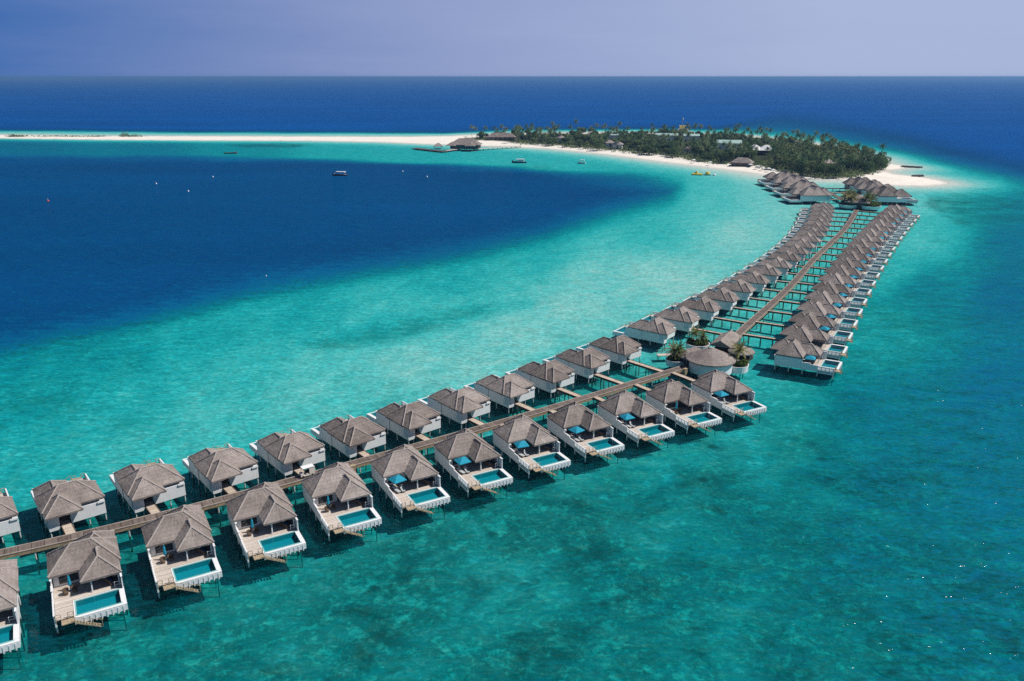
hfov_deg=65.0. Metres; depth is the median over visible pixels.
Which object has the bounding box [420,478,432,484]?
sofa
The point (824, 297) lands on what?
water villa
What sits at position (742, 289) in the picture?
water villa
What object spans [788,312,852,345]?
water villa
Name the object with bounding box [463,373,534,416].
water villa
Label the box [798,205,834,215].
water villa
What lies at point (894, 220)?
water villa
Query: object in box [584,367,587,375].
window
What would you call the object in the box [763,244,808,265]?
water villa
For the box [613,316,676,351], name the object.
water villa
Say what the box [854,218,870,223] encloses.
walkway
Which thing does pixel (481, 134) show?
broadleaf tree
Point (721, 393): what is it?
parasol
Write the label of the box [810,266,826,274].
walkway
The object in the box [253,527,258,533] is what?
wicker chair
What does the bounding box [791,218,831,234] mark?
water villa
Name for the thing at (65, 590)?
wicker chair
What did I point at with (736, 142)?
service building
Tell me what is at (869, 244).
water villa
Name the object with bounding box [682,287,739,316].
water villa
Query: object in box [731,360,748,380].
planter
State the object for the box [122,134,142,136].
scrub
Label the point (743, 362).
bush
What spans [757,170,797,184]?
water villa
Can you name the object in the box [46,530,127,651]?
water villa
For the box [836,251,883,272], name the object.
water villa
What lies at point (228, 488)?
walkway
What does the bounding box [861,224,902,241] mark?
water villa
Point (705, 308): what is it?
water villa
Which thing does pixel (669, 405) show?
window
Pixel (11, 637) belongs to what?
water villa
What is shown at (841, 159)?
palm tree
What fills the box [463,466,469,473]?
sun lounger
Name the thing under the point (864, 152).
palm tree
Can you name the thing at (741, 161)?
beach bar
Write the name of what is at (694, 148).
broadleaf tree
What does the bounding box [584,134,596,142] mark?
broadleaf tree
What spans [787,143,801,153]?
broadleaf tree
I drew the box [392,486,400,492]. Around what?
sun lounger
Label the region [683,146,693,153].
bungalow
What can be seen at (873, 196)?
palm tree
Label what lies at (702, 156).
broadleaf tree
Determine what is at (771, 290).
walkway
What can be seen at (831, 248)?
walkway
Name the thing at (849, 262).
water villa
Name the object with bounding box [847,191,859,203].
palm tree
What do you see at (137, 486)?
water villa
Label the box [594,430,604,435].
sofa
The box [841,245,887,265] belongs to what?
water villa
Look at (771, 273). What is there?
water villa
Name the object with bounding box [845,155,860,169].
broadleaf tree
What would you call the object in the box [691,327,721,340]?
walkway
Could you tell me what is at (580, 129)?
broadleaf tree
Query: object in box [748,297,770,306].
walkway
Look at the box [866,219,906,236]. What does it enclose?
water villa
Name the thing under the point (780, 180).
water villa
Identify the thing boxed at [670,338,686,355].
palm tree
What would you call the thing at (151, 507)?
walkway
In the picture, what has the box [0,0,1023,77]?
sky
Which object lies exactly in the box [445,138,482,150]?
water restaurant
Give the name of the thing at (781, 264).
water villa
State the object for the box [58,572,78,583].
window
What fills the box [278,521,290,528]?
sofa
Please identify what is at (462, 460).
parasol
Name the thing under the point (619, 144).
bungalow
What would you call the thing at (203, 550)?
sofa
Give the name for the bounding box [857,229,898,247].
water villa
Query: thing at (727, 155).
broadleaf tree
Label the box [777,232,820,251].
water villa
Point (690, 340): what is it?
bush
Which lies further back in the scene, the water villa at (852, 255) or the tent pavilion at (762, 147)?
the tent pavilion at (762, 147)
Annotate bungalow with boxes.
[556,135,563,141]
[605,140,613,146]
[612,141,622,148]
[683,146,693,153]
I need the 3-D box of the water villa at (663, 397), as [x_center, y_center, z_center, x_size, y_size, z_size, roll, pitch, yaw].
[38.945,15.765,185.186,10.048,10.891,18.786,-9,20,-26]
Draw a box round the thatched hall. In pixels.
[486,133,515,140]
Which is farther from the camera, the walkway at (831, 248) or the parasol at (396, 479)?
the walkway at (831, 248)
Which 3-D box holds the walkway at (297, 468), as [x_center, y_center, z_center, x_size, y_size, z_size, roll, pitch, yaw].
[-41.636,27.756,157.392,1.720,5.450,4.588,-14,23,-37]
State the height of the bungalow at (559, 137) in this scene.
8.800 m
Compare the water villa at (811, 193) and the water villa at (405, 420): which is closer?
the water villa at (405, 420)
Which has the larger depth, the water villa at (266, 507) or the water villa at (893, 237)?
the water villa at (893, 237)
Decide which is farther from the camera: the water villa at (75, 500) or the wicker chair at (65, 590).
the water villa at (75, 500)
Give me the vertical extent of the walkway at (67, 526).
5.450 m
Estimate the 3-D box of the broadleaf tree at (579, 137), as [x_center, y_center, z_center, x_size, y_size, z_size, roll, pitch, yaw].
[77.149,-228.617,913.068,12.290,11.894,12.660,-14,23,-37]
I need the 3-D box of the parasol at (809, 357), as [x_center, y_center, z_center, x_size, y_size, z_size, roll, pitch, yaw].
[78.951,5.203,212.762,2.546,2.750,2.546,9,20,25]
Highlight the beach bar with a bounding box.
[730,157,754,166]
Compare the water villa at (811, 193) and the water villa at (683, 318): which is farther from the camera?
the water villa at (811, 193)
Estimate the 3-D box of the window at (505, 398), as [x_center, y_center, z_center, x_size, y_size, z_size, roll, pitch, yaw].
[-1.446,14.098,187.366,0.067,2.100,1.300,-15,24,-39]
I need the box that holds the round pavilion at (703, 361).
[685,347,735,378]
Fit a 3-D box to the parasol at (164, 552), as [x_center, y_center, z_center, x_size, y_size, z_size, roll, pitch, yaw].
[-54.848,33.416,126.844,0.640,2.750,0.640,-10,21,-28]
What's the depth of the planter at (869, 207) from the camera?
471.86 m
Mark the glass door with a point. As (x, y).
(680, 404)
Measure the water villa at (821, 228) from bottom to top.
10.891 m
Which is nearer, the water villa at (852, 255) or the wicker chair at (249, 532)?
the wicker chair at (249, 532)
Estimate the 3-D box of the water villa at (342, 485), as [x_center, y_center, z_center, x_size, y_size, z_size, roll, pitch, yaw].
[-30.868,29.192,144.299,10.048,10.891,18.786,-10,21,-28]
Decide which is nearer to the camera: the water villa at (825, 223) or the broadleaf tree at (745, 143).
the water villa at (825, 223)
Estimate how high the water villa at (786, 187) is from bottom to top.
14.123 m
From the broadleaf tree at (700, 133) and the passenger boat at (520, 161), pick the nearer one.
the passenger boat at (520, 161)
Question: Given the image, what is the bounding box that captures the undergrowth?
[465,133,885,178]
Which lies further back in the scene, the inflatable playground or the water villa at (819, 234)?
the inflatable playground
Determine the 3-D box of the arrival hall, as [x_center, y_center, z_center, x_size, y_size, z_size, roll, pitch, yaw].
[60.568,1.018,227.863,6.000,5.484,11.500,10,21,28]
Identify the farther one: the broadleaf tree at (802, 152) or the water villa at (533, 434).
the broadleaf tree at (802, 152)
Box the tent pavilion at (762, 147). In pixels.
[752,145,771,150]
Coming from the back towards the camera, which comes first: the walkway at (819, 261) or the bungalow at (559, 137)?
the bungalow at (559, 137)
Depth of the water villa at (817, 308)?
251.75 m
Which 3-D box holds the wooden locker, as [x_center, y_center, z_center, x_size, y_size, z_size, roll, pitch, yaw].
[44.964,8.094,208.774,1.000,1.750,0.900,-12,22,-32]
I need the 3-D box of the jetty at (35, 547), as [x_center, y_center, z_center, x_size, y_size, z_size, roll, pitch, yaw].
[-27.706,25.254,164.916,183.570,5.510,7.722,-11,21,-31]
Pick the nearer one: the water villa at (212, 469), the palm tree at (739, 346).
the water villa at (212, 469)
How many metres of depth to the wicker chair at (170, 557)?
127.06 m
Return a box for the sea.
[0,78,1023,680]
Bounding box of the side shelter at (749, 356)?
[728,346,754,366]
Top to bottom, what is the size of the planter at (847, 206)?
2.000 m
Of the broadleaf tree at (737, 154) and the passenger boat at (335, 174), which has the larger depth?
the broadleaf tree at (737, 154)
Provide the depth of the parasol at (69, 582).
119.07 m
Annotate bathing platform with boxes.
[657,350,669,361]
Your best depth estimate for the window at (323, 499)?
143.46 m
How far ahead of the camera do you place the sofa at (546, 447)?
164.70 m
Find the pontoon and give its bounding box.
[411,147,447,151]
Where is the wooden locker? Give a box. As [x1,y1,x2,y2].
[683,368,687,374]
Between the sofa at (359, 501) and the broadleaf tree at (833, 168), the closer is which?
the sofa at (359, 501)
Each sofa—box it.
[102,576,116,584]
[195,547,208,554]
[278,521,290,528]
[352,498,364,505]
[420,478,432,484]
[482,461,494,466]
[540,445,551,449]
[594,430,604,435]
[643,417,654,422]
[691,405,701,409]
[735,395,745,398]
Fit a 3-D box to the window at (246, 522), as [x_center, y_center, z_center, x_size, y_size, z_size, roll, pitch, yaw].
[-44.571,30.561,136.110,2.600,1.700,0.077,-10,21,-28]
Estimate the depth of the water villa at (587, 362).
208.95 m
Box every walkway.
[59,518,76,534]
[144,500,160,514]
[222,482,237,508]
[293,464,304,491]
[357,447,370,470]
[414,431,430,455]
[467,415,485,435]
[513,400,534,415]
[555,385,582,402]
[592,372,624,389]
[593,396,605,413]
[626,358,663,382]
[634,383,651,398]
[671,372,695,387]
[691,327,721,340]
[712,316,745,329]
[730,306,758,316]
[743,333,781,347]
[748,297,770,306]
[756,321,788,335]
[764,288,781,296]
[768,310,795,322]
[775,280,789,287]
[779,300,801,311]
[789,291,808,300]
[797,282,814,290]
[804,274,820,282]
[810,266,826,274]
[816,259,832,267]
[822,253,837,260]
[828,247,842,253]
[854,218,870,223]
[858,211,879,214]
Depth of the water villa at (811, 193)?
496.80 m
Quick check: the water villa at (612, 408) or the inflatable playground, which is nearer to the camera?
the water villa at (612, 408)
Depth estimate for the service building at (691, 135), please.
953.49 m
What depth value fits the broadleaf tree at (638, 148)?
813.54 m
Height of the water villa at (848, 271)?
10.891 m
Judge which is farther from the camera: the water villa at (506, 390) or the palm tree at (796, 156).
the palm tree at (796, 156)
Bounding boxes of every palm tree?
[663,340,682,359]
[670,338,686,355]
[686,325,703,339]
[695,328,711,344]
[730,336,750,360]
[785,145,795,152]
[793,151,800,170]
[798,156,805,173]
[803,138,810,151]
[818,150,827,161]
[826,149,834,172]
[837,155,846,175]
[838,189,852,203]
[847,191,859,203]
[859,150,867,171]
[860,190,875,201]
[868,193,878,202]
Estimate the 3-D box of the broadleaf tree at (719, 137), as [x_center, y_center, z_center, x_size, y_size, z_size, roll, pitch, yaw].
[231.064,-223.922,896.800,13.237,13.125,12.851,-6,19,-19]
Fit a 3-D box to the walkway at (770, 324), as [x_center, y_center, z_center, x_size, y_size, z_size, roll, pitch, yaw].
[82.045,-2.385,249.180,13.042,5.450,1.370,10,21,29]
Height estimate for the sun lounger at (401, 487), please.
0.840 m
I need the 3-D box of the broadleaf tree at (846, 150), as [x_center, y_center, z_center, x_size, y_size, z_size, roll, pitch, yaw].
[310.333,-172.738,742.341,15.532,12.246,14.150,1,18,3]
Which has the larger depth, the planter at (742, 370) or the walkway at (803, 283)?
the walkway at (803, 283)
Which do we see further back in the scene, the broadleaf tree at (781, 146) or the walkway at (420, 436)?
the broadleaf tree at (781, 146)
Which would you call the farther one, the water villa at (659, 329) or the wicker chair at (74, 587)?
the water villa at (659, 329)
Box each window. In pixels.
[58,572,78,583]
[155,543,172,553]
[241,517,256,526]
[318,494,332,503]
[345,444,348,454]
[504,396,507,405]
[546,381,549,390]
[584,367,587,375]
[666,402,675,407]
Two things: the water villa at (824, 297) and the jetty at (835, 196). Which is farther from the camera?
the jetty at (835, 196)
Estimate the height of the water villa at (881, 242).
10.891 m
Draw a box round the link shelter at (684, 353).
[671,347,699,363]
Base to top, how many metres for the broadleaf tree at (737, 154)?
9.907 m
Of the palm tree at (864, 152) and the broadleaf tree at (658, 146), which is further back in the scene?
the broadleaf tree at (658, 146)
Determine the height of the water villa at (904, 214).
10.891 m
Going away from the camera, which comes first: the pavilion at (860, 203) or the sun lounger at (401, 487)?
the sun lounger at (401, 487)
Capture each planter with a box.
[666,357,684,368]
[686,339,709,348]
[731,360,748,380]
[838,203,857,208]
[861,205,880,209]
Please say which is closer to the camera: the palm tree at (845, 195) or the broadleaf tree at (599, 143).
the palm tree at (845, 195)
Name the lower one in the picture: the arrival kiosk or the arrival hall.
the arrival hall
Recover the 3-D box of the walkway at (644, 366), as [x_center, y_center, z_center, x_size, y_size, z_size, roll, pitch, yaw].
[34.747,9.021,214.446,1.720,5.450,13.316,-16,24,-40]
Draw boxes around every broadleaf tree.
[477,131,484,138]
[545,137,557,144]
[575,134,584,141]
[575,139,583,146]
[576,127,586,132]
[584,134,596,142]
[593,139,604,149]
[630,139,643,147]
[635,144,644,152]
[643,143,655,152]
[650,147,658,153]
[652,143,661,149]
[661,129,670,132]
[669,146,680,154]
[689,144,704,155]
[695,130,703,136]
[700,152,707,158]
[703,151,714,159]
[713,134,723,139]
[720,151,735,160]
[731,151,743,159]
[738,142,748,150]
[742,150,756,159]
[767,159,777,168]
[772,141,785,149]
[773,152,787,165]
[778,160,786,166]
[784,138,793,144]
[785,157,800,167]
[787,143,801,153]
[794,162,805,173]
[795,151,812,159]
[801,160,816,174]
[807,155,822,161]
[810,144,822,152]
[814,162,829,173]
[829,164,844,175]
[839,147,855,154]
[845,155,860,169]
[856,160,875,171]
[872,158,888,170]
[873,151,886,157]
[874,156,891,164]
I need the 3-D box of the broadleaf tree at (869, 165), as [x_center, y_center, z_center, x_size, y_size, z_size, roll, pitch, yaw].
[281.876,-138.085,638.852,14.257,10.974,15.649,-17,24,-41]
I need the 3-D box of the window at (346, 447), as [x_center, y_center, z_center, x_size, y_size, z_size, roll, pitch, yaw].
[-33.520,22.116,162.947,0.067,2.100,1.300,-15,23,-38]
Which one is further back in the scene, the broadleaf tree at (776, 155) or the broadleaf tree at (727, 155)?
the broadleaf tree at (727, 155)
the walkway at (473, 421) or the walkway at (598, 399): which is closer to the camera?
the walkway at (473, 421)
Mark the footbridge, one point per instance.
(498, 147)
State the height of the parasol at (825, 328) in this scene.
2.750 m
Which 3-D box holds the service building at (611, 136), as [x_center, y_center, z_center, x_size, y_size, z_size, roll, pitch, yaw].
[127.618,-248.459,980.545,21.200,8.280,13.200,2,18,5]
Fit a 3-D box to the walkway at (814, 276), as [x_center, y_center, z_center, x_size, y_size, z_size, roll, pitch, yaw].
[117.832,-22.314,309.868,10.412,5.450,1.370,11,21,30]
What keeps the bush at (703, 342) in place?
in the planter at (690, 345)
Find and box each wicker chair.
[62,587,68,595]
[71,584,77,592]
[159,556,164,563]
[167,554,173,560]
[246,529,251,536]
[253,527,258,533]
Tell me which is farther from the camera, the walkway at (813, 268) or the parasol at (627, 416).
the walkway at (813, 268)
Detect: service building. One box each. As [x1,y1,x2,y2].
[608,133,618,139]
[655,133,677,140]
[683,134,699,140]
[717,140,741,148]
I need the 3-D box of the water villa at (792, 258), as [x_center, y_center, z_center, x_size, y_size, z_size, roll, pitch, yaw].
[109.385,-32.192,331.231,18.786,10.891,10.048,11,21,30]
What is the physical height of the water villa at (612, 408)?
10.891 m
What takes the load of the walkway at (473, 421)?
in the sea
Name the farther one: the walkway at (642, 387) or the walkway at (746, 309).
the walkway at (746, 309)
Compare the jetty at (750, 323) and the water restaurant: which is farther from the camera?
the water restaurant
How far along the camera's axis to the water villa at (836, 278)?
288.44 m
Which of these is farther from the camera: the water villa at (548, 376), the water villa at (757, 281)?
the water villa at (757, 281)
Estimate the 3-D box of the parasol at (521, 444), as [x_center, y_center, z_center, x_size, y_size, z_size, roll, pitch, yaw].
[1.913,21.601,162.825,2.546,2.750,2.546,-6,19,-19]
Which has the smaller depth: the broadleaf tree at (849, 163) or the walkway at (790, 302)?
the walkway at (790, 302)
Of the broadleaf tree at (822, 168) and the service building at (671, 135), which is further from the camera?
the service building at (671, 135)
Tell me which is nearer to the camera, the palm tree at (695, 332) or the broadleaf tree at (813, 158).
the palm tree at (695, 332)
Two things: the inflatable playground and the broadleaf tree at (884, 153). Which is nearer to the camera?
the inflatable playground
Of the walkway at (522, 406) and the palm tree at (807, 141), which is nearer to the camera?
the walkway at (522, 406)
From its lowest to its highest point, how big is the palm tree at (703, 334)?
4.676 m
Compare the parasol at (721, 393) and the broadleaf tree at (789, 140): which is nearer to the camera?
the parasol at (721, 393)
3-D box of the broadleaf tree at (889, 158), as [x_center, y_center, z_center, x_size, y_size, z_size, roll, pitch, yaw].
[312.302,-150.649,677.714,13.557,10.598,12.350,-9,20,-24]
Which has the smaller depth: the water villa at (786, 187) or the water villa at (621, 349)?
the water villa at (621, 349)
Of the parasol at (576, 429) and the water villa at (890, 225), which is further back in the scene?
the water villa at (890, 225)
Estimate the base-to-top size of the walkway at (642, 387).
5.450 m
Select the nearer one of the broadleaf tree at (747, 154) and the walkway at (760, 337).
the walkway at (760, 337)
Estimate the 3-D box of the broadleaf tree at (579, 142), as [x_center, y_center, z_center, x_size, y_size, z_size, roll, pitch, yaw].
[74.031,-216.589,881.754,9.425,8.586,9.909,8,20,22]
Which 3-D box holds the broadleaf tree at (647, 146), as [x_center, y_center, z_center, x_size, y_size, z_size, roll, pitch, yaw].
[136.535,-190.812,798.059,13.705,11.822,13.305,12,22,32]
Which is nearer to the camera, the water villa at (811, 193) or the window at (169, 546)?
the window at (169, 546)
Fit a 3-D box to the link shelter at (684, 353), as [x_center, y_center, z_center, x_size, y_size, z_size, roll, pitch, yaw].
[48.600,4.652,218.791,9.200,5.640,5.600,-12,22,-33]
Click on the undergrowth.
(787, 167)
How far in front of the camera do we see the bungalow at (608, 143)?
879.78 m
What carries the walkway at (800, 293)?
in the sea
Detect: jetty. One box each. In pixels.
[0,363,692,574]
[735,210,858,343]
[798,175,845,199]
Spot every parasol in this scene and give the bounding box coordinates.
[67,574,71,591]
[163,544,167,560]
[388,475,406,488]
[454,457,470,469]
[514,441,529,453]
[568,426,584,438]
[619,413,634,419]
[713,391,728,401]
[805,355,815,360]
[819,326,830,330]
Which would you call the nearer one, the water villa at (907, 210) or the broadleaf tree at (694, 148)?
the water villa at (907, 210)
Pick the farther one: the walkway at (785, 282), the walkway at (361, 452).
the walkway at (785, 282)
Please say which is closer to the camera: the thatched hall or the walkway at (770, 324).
the walkway at (770, 324)
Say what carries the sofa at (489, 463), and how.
on the water villa at (475, 449)
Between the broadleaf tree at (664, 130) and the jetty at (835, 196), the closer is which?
the jetty at (835, 196)
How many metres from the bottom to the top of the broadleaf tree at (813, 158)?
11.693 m
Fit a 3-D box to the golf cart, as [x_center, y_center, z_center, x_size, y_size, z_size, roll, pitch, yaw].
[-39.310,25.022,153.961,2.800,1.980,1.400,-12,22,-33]
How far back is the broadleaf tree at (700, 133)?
994.03 m
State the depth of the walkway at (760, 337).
236.96 m
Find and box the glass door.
[678,401,686,407]
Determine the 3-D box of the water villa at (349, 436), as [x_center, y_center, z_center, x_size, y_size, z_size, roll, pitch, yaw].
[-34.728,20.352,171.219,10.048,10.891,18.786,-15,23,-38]
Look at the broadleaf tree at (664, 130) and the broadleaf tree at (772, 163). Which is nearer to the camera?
the broadleaf tree at (772, 163)
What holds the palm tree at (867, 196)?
in the planter at (869, 207)
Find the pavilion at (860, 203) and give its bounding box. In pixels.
[845,194,871,208]
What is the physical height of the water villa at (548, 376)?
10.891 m
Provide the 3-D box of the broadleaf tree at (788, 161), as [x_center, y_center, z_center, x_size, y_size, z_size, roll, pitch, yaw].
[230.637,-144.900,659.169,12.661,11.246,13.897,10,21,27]
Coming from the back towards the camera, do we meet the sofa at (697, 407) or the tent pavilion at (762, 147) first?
the tent pavilion at (762, 147)
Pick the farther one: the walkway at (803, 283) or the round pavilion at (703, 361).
the walkway at (803, 283)
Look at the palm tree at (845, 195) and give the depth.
478.52 m
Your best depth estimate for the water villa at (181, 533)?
127.53 m
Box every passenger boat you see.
[332,171,347,175]
[512,159,526,162]
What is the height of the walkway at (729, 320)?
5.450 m
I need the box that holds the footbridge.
[473,145,520,150]
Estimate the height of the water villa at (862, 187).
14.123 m
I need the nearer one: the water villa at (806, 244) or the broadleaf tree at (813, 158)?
the water villa at (806, 244)
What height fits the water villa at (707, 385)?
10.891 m
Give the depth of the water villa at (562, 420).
170.36 m
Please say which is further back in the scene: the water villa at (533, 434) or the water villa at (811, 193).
the water villa at (811, 193)
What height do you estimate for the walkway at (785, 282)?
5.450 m
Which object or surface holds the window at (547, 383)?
in the water villa at (548, 376)
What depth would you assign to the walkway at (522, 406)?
187.27 m
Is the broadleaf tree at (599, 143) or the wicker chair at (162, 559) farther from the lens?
the broadleaf tree at (599, 143)
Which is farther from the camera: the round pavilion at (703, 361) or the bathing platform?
the bathing platform
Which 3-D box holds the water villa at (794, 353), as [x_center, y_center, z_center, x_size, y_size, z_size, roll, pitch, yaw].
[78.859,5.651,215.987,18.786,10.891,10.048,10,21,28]
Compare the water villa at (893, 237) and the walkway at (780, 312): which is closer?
the walkway at (780, 312)
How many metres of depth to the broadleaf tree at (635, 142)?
845.28 m
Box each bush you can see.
[686,338,694,343]
[699,338,707,344]
[739,359,748,366]
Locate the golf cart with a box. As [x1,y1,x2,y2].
[299,463,314,478]
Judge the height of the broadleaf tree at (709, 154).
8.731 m
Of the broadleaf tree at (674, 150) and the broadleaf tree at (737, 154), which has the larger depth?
the broadleaf tree at (674, 150)
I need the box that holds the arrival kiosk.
[433,143,442,148]
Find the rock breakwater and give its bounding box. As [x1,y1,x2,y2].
[900,165,922,167]
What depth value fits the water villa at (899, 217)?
420.50 m
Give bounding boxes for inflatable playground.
[691,171,715,175]
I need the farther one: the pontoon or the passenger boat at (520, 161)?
the pontoon
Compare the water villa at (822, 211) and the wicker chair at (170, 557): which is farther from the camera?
the water villa at (822, 211)
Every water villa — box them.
[0,488,22,547]
[0,559,25,669]
[31,473,107,549]
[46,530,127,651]
[109,458,186,532]
[140,505,222,615]
[182,443,258,510]
[225,482,305,583]
[249,429,324,493]
[301,462,381,556]
[310,414,385,466]
[366,401,440,446]
[370,444,449,532]
[417,386,490,431]
[434,428,512,510]
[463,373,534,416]
[492,414,570,490]
[505,359,574,404]
[542,347,610,388]
[547,401,624,472]
[576,335,641,374]
[598,389,674,457]
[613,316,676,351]
[643,306,700,337]
[645,379,721,442]
[665,296,721,326]
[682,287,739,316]
[691,369,766,430]
[700,279,755,306]
[716,271,769,296]
[730,263,782,286]
[743,256,792,279]
[753,250,801,272]
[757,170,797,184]
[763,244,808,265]
[764,174,809,189]
[770,339,842,385]
[771,238,815,258]
[773,179,820,195]
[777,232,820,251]
[779,325,847,360]
[781,185,833,204]
[782,227,825,244]
[788,222,828,238]
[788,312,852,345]
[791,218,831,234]
[794,213,832,224]
[796,209,833,223]
[796,301,857,330]
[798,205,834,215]
[799,202,834,212]
[804,290,862,318]
[811,281,867,307]
[817,272,871,297]
[824,265,875,288]
[830,257,879,280]
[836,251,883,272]
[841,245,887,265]
[842,176,876,191]
[846,239,891,259]
[852,233,895,252]
[854,180,890,194]
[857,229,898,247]
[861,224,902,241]
[865,185,917,204]
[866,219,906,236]
[871,215,909,232]
[875,211,912,227]
[879,208,916,223]
[884,204,919,219]
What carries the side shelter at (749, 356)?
in the sea
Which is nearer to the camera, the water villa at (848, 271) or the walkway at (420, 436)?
the walkway at (420, 436)
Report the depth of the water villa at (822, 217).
414.79 m
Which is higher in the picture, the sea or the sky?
the sky
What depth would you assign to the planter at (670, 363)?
215.86 m
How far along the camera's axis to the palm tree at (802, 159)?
630.80 m
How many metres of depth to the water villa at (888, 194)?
493.48 m
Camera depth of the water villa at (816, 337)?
227.21 m
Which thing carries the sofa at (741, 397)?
on the water villa at (707, 385)
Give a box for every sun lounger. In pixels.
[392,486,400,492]
[399,484,405,491]
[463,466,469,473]
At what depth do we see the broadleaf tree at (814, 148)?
770.07 m
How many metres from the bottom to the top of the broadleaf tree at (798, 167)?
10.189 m
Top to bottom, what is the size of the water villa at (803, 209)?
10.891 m
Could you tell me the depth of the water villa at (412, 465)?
149.65 m
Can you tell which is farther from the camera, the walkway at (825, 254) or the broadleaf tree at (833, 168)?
the broadleaf tree at (833, 168)

